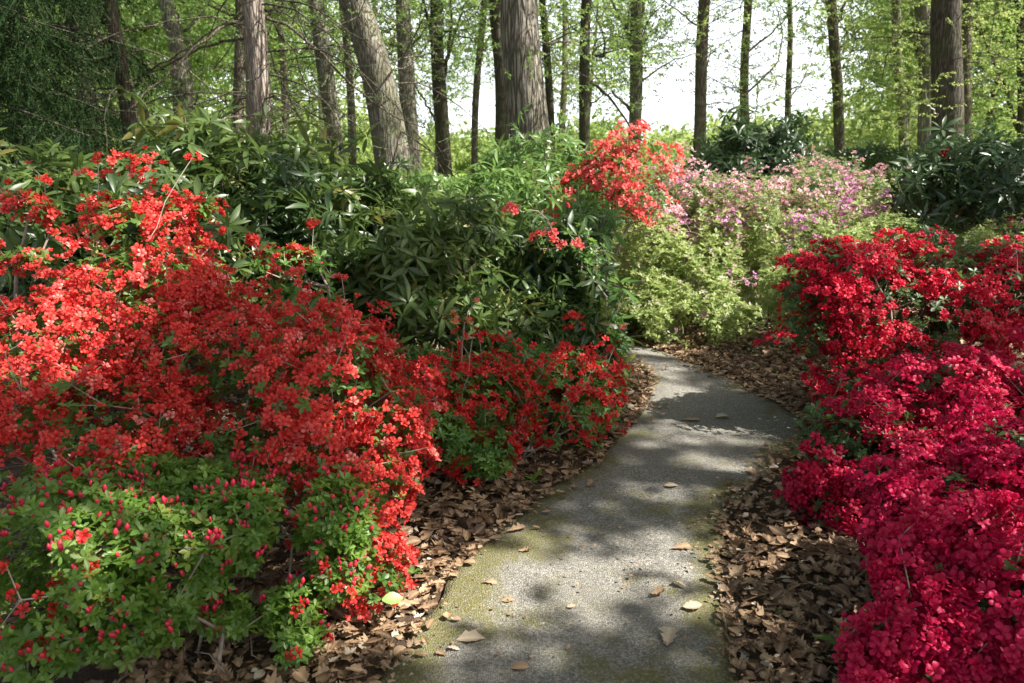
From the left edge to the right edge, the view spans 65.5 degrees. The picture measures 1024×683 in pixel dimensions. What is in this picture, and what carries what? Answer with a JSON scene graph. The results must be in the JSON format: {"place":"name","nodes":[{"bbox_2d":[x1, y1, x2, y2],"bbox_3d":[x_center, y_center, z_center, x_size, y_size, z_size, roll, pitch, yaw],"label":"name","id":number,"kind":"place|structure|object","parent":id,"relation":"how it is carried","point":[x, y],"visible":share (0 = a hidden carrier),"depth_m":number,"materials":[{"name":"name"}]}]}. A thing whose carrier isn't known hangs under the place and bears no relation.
{"place":"outdoors","nodes":[
{"label":"outdoors","id":0,"kind":"place"},
{"bbox_2d":[382,592,402,603],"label":"fresh leaf","id":1,"kind":"object","parent":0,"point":[392,598],"visible":1,"depth_m":2.64,"materials":[{"name":"plant"}]},
{"bbox_2d":[0,169,1023,682],"bbox_3d":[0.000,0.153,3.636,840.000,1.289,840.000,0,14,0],"label":"ground","id":2,"kind":"structure","parent":0,"point":[88,673],"depth_m":3.31,"materials":[{"name":"brown plant"}]},
{"bbox_2d":[0,159,67,469],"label":"azalea shrub","id":3,"kind":"object","parent":2,"relation":"on","point":[43,211],"visible":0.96,"depth_m":3.63,"materials":[{"name":"red plant"}]},
{"bbox_2d":[0,0,123,171],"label":"conifer tree","id":4,"kind":"object","parent":2,"relation":"on","point":[17,41],"visible":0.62,"depth_m":7.27,"materials":[{"name":"green plant"}]},
{"bbox_2d":[2,0,162,144],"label":"woodland tree","id":5,"kind":"object","parent":2,"relation":"on","point":[57,27],"depth_m":23.06,"materials":[{"name":"green plant"}]},
{"bbox_2d":[0,0,176,167],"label":"conifer tree","id":6,"kind":"object","parent":2,"relation":"on","point":[89,111],"visible":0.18,"depth_m":8.82,"materials":[{"name":"green plant"}]},
{"bbox_2d":[4,0,202,163],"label":"conifer tree","id":7,"kind":"object","parent":2,"relation":"on","point":[110,105],"visible":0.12,"depth_m":12.52,"materials":[{"name":"green plant"}]},
{"bbox_2d":[24,3,217,155],"bbox_3d":[-14.599,-9.741,28.360,9.385,9.156,8.602,5,14,20],"label":"woodland tree","id":8,"kind":"object","parent":2,"relation":"on","point":[132,79],"visible":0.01,"depth_m":30.12,"materials":[{"name":"green plant"}]},
{"bbox_2d":[0,85,259,406],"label":"rhododendron shrub","id":9,"kind":"object","parent":2,"relation":"on","point":[65,189],"visible":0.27,"depth_m":4.63,"materials":[{"name":"green plant"}]},
{"bbox_2d":[24,0,298,155],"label":"woodland tree","id":10,"kind":"object","parent":2,"relation":"on","point":[161,48],"visible":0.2,"depth_m":17.26,"materials":[{"name":"green plant"}]},
{"bbox_2d":[21,0,316,172],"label":"broadleaf tree","id":11,"kind":"object","parent":2,"relation":"on","point":[129,118],"visible":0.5,"depth_m":8.96,"materials":[{"name":"green plant"}]},
{"bbox_2d":[0,431,381,682],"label":"azalea shrub","id":12,"kind":"object","parent":2,"relation":"on","point":[130,514],"visible":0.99,"depth_m":2.43,"materials":[{"name":"green plant"}]},
{"bbox_2d":[62,0,340,121],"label":"broadleaf tree","id":13,"kind":"object","parent":2,"relation":"on","point":[173,31],"visible":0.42,"depth_m":13.08,"materials":[{"name":"green plant"}]},
{"bbox_2d":[27,0,383,151],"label":"broadleaf tree","id":14,"kind":"object","parent":2,"relation":"on","point":[239,73],"visible":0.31,"depth_m":11.28,"materials":[{"name":"green plant"}]},
{"bbox_2d":[103,0,317,127],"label":"woodland tree","id":15,"kind":"object","parent":2,"relation":"on","point":[274,57],"visible":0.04,"depth_m":25.70,"materials":[{"name":"green plant"}]},
{"bbox_2d":[0,146,448,622],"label":"azalea shrub","id":16,"kind":"object","parent":2,"relation":"on","point":[195,298],"visible":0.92,"depth_m":3.09,"materials":[{"name":"red plant"}]},
{"bbox_2d":[110,0,344,160],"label":"woodland tree","id":17,"kind":"object","parent":2,"relation":"on","point":[231,88],"visible":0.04,"depth_m":33.89,"materials":[{"name":"green plant"}]},
{"bbox_2d":[11,0,484,176],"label":"pine tree","id":18,"kind":"object","parent":2,"relation":"on","point":[258,93],"visible":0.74,"depth_m":8.36,"materials":[{"name":"green plant"}]},
{"bbox_2d":[111,97,406,366],"bbox_3d":[-1.765,-0.740,5.602,1.942,1.970,2.743,-3,14,-14],"label":"rhododendron shrub","id":19,"kind":"object","parent":2,"relation":"on","point":[276,204],"visible":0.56,"depth_m":4.87,"materials":[{"name":"green plant"}]},
{"bbox_2d":[185,0,389,141],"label":"woodland tree","id":20,"kind":"object","parent":2,"relation":"on","point":[285,58],"visible":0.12,"depth_m":24.90,"materials":[{"name":"green plant"}]},
{"bbox_2d":[244,218,340,464],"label":"azalea shrub","id":21,"kind":"object","parent":2,"relation":"on","point":[312,257],"visible":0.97,"depth_m":3.98,"materials":[{"name":"red plant"}]},
{"bbox_2d":[261,278,378,480],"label":"rhododendron shrub","id":22,"kind":"object","parent":2,"relation":"on","point":[290,292],"visible":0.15,"depth_m":3.88,"materials":[{"name":"green plant"}]},
{"bbox_2d":[166,0,477,183],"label":"broadleaf tree","id":23,"kind":"object","parent":2,"relation":"on","point":[349,72],"visible":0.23,"depth_m":15.27,"materials":[{"name":"green plant"}]},
{"bbox_2d":[179,0,467,174],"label":"broadleaf tree","id":24,"kind":"object","parent":2,"relation":"on","point":[325,94],"visible":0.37,"depth_m":12.25,"materials":[{"name":"green plant"}]},
{"bbox_2d":[162,0,502,178],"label":"broadleaf tree","id":25,"kind":"object","parent":2,"relation":"on","point":[364,26],"visible":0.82,"depth_m":9.83,"materials":[{"name":"grey plant"}]},
{"bbox_2d":[272,0,392,162],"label":"woodland tree","id":26,"kind":"object","parent":2,"relation":"on","point":[320,105],"visible":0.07,"depth_m":38.11,"materials":[{"name":"green plant"}]},
{"bbox_2d":[294,0,474,125],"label":"woodland tree","id":27,"kind":"object","parent":2,"relation":"on","point":[395,73],"visible":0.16,"depth_m":28.50,"materials":[{"name":"green plant"}]},
{"bbox_2d":[347,151,434,195],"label":"distant shrub","id":28,"kind":"object","parent":2,"relation":"on","point":[366,157],"visible":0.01,"depth_m":21.33,"materials":[{"name":"green plant"}]},
{"bbox_2d":[268,0,540,179],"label":"broadleaf tree","id":29,"kind":"object","parent":2,"relation":"on","point":[408,91],"visible":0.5,"depth_m":12.24,"materials":[{"name":"plant"}]},
{"bbox_2d":[406,536,421,545],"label":"dry leaf","id":30,"kind":"object","parent":2,"relation":"on","point":[414,540],"visible":0.77,"depth_m":3.24,"materials":[{"name":"beige plant"}]},
{"bbox_2d":[301,0,568,183],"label":"broadleaf tree","id":31,"kind":"object","parent":2,"relation":"on","point":[440,115],"visible":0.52,"depth_m":14.19,"materials":[{"name":"green plant"}]},
{"bbox_2d":[377,0,493,174],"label":"woodland tree","id":32,"kind":"object","parent":2,"relation":"on","point":[451,72],"visible":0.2,"depth_m":35.63,"materials":[{"name":"green plant"}]},
{"bbox_2d":[313,132,569,229],"bbox_3d":[-0.833,-0.924,7.030,2.528,1.776,2.169,9,16,32],"label":"rhododendron shrub","id":33,"kind":"object","parent":2,"relation":"on","point":[477,179],"visible":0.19,"depth_m":6.70,"materials":[{"name":"green plant"}]},
{"bbox_2d":[422,296,480,452],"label":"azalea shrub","id":34,"kind":"object","parent":2,"relation":"on","point":[450,315],"visible":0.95,"depth_m":3.93,"materials":[{"name":"red plant"}]},
{"bbox_2d":[297,125,628,399],"bbox_3d":[-0.283,-0.505,5.204,1.983,1.767,1.870,7,15,27],"label":"rhododendron shrub","id":35,"kind":"object","parent":2,"relation":"on","point":[442,246],"visible":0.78,"depth_m":4.85,"materials":[{"name":"green plant"}]},
{"bbox_2d":[0,316,939,682],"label":"twig litter","id":36,"kind":"object","parent":2,"relation":"on","point":[442,490],"visible":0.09,"depth_m":3.12,"materials":[{"name":"brown plant"}]},
{"bbox_2d":[474,524,484,533],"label":"dry leaf","id":37,"kind":"object","parent":2,"relation":"on","point":[479,528],"visible":1,"depth_m":3.39,"materials":[{"name":"brown plant"}]},
{"bbox_2d":[415,0,575,183],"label":"broadleaf tree","id":38,"kind":"object","parent":2,"relation":"on","point":[475,113],"visible":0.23,"depth_m":16.22,"materials":[{"name":"brown plant"}]},
{"bbox_2d":[376,310,634,486],"bbox_3d":[0.022,0.225,4.221,1.648,0.780,0.935,-8,16,-31],"label":"azalea shrub","id":39,"kind":"object","parent":2,"relation":"on","point":[460,435],"visible":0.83,"depth_m":4.03,"materials":[{"name":"red plant"}]},
{"bbox_2d":[1,51,1016,173],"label":"distant woods","id":40,"kind":"object","parent":2,"relation":"on","point":[462,161],"visible":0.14,"depth_m":55.56,"materials":[{"name":"green plant"}]},
{"bbox_2d":[410,0,618,182],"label":"broadleaf tree","id":41,"kind":"object","parent":2,"relation":"on","point":[501,122],"visible":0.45,"depth_m":12.28,"materials":[{"name":"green plant"}]},
{"bbox_2d":[242,0,841,225],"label":"oak tree","id":42,"kind":"object","parent":2,"relation":"on","point":[522,52],"visible":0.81,"depth_m":8.95,"materials":[{"name":"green plant"}]},
{"bbox_2d":[475,102,613,235],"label":"rhododendron shrub","id":43,"kind":"object","parent":2,"relation":"on","point":[569,152],"visible":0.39,"depth_m":7.70,"materials":[{"name":"green plant"}]},
{"bbox_2d":[462,0,654,151],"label":"woodland tree","id":44,"kind":"object","parent":2,"relation":"on","point":[563,104],"visible":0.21,"depth_m":24.60,"materials":[{"name":"green plant"}]},
{"bbox_2d":[500,201,626,359],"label":"azalea shrub","id":45,"kind":"object","parent":2,"relation":"on","point":[515,209],"visible":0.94,"depth_m":4.93,"materials":[{"name":"red plant"}]},
{"bbox_2d":[452,0,692,159],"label":"broadleaf tree","id":46,"kind":"object","parent":2,"relation":"on","point":[549,87],"visible":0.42,"depth_m":15.15,"materials":[{"name":"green plant"}]},
{"bbox_2d":[446,0,717,199],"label":"broadleaf tree","id":47,"kind":"object","parent":2,"relation":"on","point":[585,103],"visible":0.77,"depth_m":13.27,"materials":[{"name":"green plant"}]},
{"bbox_2d":[543,180,651,393],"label":"rhododendron shrub","id":48,"kind":"object","parent":2,"relation":"on","point":[610,222],"visible":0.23,"depth_m":5.26,"materials":[{"name":"green plant"}]},
{"bbox_2d":[538,0,680,142],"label":"woodland tree","id":49,"kind":"object","parent":2,"relation":"on","point":[591,71],"visible":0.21,"depth_m":33.74,"materials":[{"name":"green plant"}]},
{"bbox_2d":[543,119,684,283],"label":"azalea shrub","id":50,"kind":"object","parent":2,"relation":"on","point":[599,164],"visible":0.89,"depth_m":6.88,"materials":[{"name":"red plant"}]},
{"bbox_2d":[538,0,781,230],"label":"broadleaf tree","id":51,"kind":"object","parent":2,"relation":"on","point":[634,9],"visible":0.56,"depth_m":15.03,"materials":[{"name":"green plant"}]},
{"bbox_2d":[604,212,796,348],"bbox_3d":[1.769,-0.611,7.083,1.943,1.059,1.702,0,14,0],"label":"azalea shrub","id":52,"kind":"object","parent":2,"relation":"on","point":[717,297],"visible":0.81,"depth_m":6.91,"materials":[{"name":"green plant"}]},
{"bbox_2d":[651,131,772,203],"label":"distant shrub","id":53,"kind":"object","parent":2,"relation":"on","point":[684,152],"visible":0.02,"depth_m":21.24,"materials":[{"name":"green plant"}]},
{"bbox_2d":[610,0,827,238],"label":"broadleaf tree","id":54,"kind":"object","parent":2,"relation":"on","point":[702,55],"visible":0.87,"depth_m":14.16,"materials":[{"name":"green plant"}]},
{"bbox_2d":[598,141,841,284],"bbox_3d":[2.009,-1.193,8.151,2.398,1.667,2.447,7,15,26],"label":"azalea shrub","id":55,"kind":"object","parent":2,"relation":"on","point":[771,190],"visible":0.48,"depth_m":7.82,"materials":[{"name":"pink plant"}]},
{"bbox_2d":[729,565,742,576],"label":"dry leaf","id":56,"kind":"object","parent":2,"relation":"on","point":[735,571],"visible":0.96,"depth_m":3.03,"materials":[{"name":"beige plant"}]},
{"bbox_2d":[629,0,863,225],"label":"broadleaf tree","id":57,"kind":"object","parent":2,"relation":"on","point":[746,90],"visible":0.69,"depth_m":15.97,"materials":[{"name":"green plant"}]},
{"bbox_2d":[677,99,834,266],"bbox_3d":[3.368,-2.168,11.106,1.893,2.260,2.396,9,16,32],"label":"rhododendron shrub","id":58,"kind":"object","parent":2,"relation":"on","point":[782,145],"visible":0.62,"depth_m":10.59,"materials":[{"name":"green plant"}]},
{"bbox_2d":[755,602,773,615],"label":"dry leaf","id":59,"kind":"object","parent":2,"relation":"on","point":[762,611],"visible":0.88,"depth_m":2.79,"materials":[{"name":"brown plant"}]},
{"bbox_2d":[760,653,776,661],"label":"dry leaf","id":60,"kind":"object","parent":2,"relation":"on","point":[766,656],"visible":1,"depth_m":2.52,"materials":[{"name":"brown plant"}]},
{"bbox_2d":[641,175,909,274],"bbox_3d":[2.665,-0.945,7.923,2.882,1.400,1.916,0,14,0],"label":"azalea shrub","id":61,"kind":"object","parent":2,"relation":"on","point":[829,230],"visible":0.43,"depth_m":7.49,"materials":[{"name":"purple plant"}]},
{"bbox_2d":[769,587,784,599],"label":"dry leaf","id":62,"kind":"object","parent":2,"relation":"on","point":[776,593],"visible":0.99,"depth_m":2.88,"materials":[{"name":"brown plant"}]},
{"bbox_2d":[769,525,786,535],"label":"dry leaf","id":63,"kind":"object","parent":2,"relation":"on","point":[778,530],"visible":1,"depth_m":3.31,"materials":[{"name":"brown plant"}]},
{"bbox_2d":[773,654,794,664],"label":"dry leaf","id":64,"kind":"object","parent":2,"relation":"on","point":[783,659],"visible":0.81,"depth_m":2.52,"materials":[{"name":"brown plant"}]},
{"bbox_2d":[778,595,796,606],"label":"dry leaf","id":65,"kind":"object","parent":2,"relation":"on","point":[790,601],"visible":0.99,"depth_m":2.84,"materials":[{"name":"brown plant"}]},
{"bbox_2d":[792,607,803,617],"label":"dry leaf","id":66,"kind":"object","parent":2,"relation":"on","point":[795,609],"visible":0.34,"depth_m":2.78,"materials":[{"name":"brown plant"}]},
{"bbox_2d":[799,601,821,616],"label":"dry leaf","id":67,"kind":"object","parent":66,"relation":"on","point":[807,607],"visible":0.95,"depth_m":2.76,"materials":[{"name":"brown plant"}]},
{"bbox_2d":[789,656,808,672],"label":"dry leaf","id":68,"kind":"object","parent":2,"relation":"on","point":[799,667],"visible":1,"depth_m":2.46,"materials":[{"name":"brown plant"}]},
{"bbox_2d":[721,0,888,135],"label":"broadleaf tree","id":69,"kind":"object","parent":2,"relation":"on","point":[789,65],"visible":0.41,"depth_m":17.94,"materials":[{"name":"green plant"}]},
{"bbox_2d":[813,664,826,675],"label":"dry leaf","id":70,"kind":"object","parent":2,"relation":"on","point":[820,669],"visible":1,"depth_m":2.43,"materials":[{"name":"brown plant"}]},
{"bbox_2d":[812,621,846,665],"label":"seedling","id":71,"kind":"object","parent":2,"relation":"on","point":[829,638],"visible":0.32,"depth_m":2.53,"materials":[{"name":"green plant"}]},
{"bbox_2d":[822,560,837,575],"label":"dry leaf","id":72,"kind":"object","parent":2,"relation":"on","point":[829,567],"visible":1,"depth_m":2.96,"materials":[{"name":"brown plant"}]},
{"bbox_2d":[752,0,910,224],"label":"broadleaf tree","id":73,"kind":"object","parent":2,"relation":"on","point":[836,77],"visible":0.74,"depth_m":15.12,"materials":[{"name":"brown plant"}]},
{"bbox_2d":[831,532,850,544],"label":"dry leaf","id":74,"kind":"object","parent":2,"relation":"on","point":[839,541],"visible":1,"depth_m":3.13,"materials":[{"name":"brown plant"}]},
{"bbox_2d":[832,585,850,597],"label":"dry leaf","id":75,"kind":"object","parent":2,"relation":"on","point":[839,589],"visible":0.98,"depth_m":2.84,"materials":[{"name":"brown plant"}]},
{"bbox_2d":[734,145,956,246],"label":"azalea shrub","id":76,"kind":"object","parent":2,"relation":"on","point":[820,180],"visible":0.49,"depth_m":8.84,"materials":[{"name":"pink plant"}]},
{"bbox_2d":[839,576,859,585],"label":"dry leaf","id":77,"kind":"object","parent":2,"relation":"on","point":[850,581],"visible":1,"depth_m":2.87,"materials":[{"name":"brown plant"}]},
{"bbox_2d":[848,601,861,612],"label":"dry leaf","id":78,"kind":"object","parent":2,"relation":"on","point":[856,606],"visible":0.94,"depth_m":2.75,"materials":[{"name":"brown plant"}]},
{"bbox_2d":[816,155,895,213],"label":"distant shrub","id":79,"kind":"object","parent":2,"relation":"on","point":[890,179],"visible":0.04,"depth_m":21.01,"materials":[{"name":"green plant"}]},
{"bbox_2d":[811,135,911,160],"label":"distant shrub","id":80,"kind":"object","parent":2,"relation":"on","point":[847,143],"visible":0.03,"depth_m":33.24,"materials":[{"name":"green plant"}]},
{"bbox_2d":[820,139,926,209],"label":"rhododendron shrub","id":81,"kind":"object","parent":2,"relation":"on","point":[878,152],"visible":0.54,"depth_m":14.20,"materials":[{"name":"green plant"}]},
{"bbox_2d":[752,212,1023,354],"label":"azalea shrub","id":82,"kind":"object","parent":2,"relation":"on","point":[768,303],"visible":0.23,"depth_m":6.25,"materials":[{"name":"green plant"}]},
{"bbox_2d":[753,219,1023,418],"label":"azalea shrub","id":83,"kind":"object","parent":2,"relation":"on","point":[846,299],"visible":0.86,"depth_m":4.48,"materials":[{"name":"red plant"}]},
{"bbox_2d":[763,0,1016,169],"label":"broadleaf tree","id":84,"kind":"object","parent":2,"relation":"on","point":[900,118],"visible":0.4,"depth_m":15.65,"materials":[{"name":"green plant"}]},
{"bbox_2d":[775,0,1016,153],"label":"woodland tree","id":85,"kind":"object","parent":2,"relation":"on","point":[847,34],"visible":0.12,"depth_m":21.93,"materials":[{"name":"green plant"}]},
{"bbox_2d":[769,0,1023,263],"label":"broadleaf tree","id":86,"kind":"object","parent":2,"relation":"on","point":[947,79],"visible":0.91,"depth_m":10.80,"materials":[{"name":"green plant"}]},
{"bbox_2d":[772,322,1023,540],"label":"azalea shrub","id":87,"kind":"object","parent":2,"relation":"on","point":[899,408],"visible":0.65,"depth_m":3.43,"materials":[{"name":"red plant"}]},
{"bbox_2d":[772,0,1023,238],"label":"broadleaf tree","id":88,"kind":"object","parent":2,"relation":"on","point":[920,12],"visible":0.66,"depth_m":13.20,"materials":[{"name":"green plant"}]},
{"bbox_2d":[803,0,1023,234],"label":"broadleaf tree","id":89,"kind":"object","parent":2,"relation":"on","point":[967,69],"visible":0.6,"depth_m":13.22,"materials":[{"name":"green plant"}]},
{"bbox_2d":[816,0,1016,151],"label":"woodland tree","id":90,"kind":"object","parent":2,"relation":"on","point":[871,83],"visible":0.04,"depth_m":29.06,"materials":[{"name":"green plant"}]},
{"bbox_2d":[817,0,1016,148],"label":"woodland tree","id":91,"kind":"object","parent":2,"relation":"on","point":[986,29],"visible":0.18,"depth_m":18.07,"materials":[{"name":"green plant"}]},
{"bbox_2d":[831,385,1023,682],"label":"azalea shrub","id":92,"kind":"object","parent":2,"relation":"on","point":[942,549],"visible":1,"depth_m":2.31,"materials":[{"name":"red plant"}]},
{"bbox_2d":[843,0,1023,238],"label":"broadleaf tree","id":93,"kind":"object","parent":2,"relation":"on","point":[1018,124],"visible":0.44,"depth_m":13.85,"materials":[{"name":"green plant"}]},
{"bbox_2d":[881,113,1023,318],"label":"rhododendron shrub","id":94,"kind":"object","parent":2,"relation":"on","point":[972,183],"visible":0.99,"depth_m":6.70,"materials":[{"name":"green plant"}]},
{"bbox_2d":[100,0,1005,143],"label":"sky","id":95,"kind":"structure","parent":0,"point":[674,112],"materials":[{"name":"white"}]},
{"bbox_2d":[378,325,803,682],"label":"path","id":96,"kind":"structure","parent":0,"point":[598,651],"depth_m":3.12,"materials":[{"name":"grey concrete"}]},
{"bbox_2d":[457,629,484,640],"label":"fallen leaf","id":97,"kind":"object","parent":96,"relation":"on","point":[472,635],"visible":1,"depth_m":2.65,"materials":[{"name":"beige plant"}]},
{"bbox_2d":[511,661,528,669],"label":"fallen leaf","id":98,"kind":"object","parent":96,"relation":"on","point":[520,665],"visible":1,"depth_m":2.50,"materials":[{"name":"beige plant"}]},
{"bbox_2d":[400,352,798,682],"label":"leaf crumbs","id":99,"kind":"object","parent":96,"relation":"on","point":[569,645],"visible":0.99,"depth_m":3.09,"materials":[{"name":"brown plant"}]},
{"bbox_2d":[657,626,676,645],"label":"fallen leaf","id":100,"kind":"object","parent":96,"relation":"on","point":[668,635],"visible":1,"depth_m":2.66,"materials":[{"name":"beige plant"}]},
{"bbox_2d":[682,600,701,608],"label":"fallen leaf","id":101,"kind":"object","parent":96,"relation":"on","point":[690,604],"visible":1,"depth_m":2.84,"materials":[{"name":"beige plant"}]},
{"label":"dry leaf","id":102,"kind":"object","parent":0,"visible":0},
{"bbox_2d":[775,625,796,640],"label":"dry leaf","id":103,"kind":"object","parent":102,"relation":"on","point":[783,637],"visible":0.99,"depth_m":2.60,"materials":[{"name":"brown plant"}]},
{"label":"dry leaf","id":104,"kind":"object","parent":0,"visible":0},
{"bbox_2d":[773,640,788,653],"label":"dry leaf","id":105,"kind":"object","parent":104,"relation":"on","point":[783,645],"visible":1,"depth_m":2.56,"materials":[{"name":"brown plant"}]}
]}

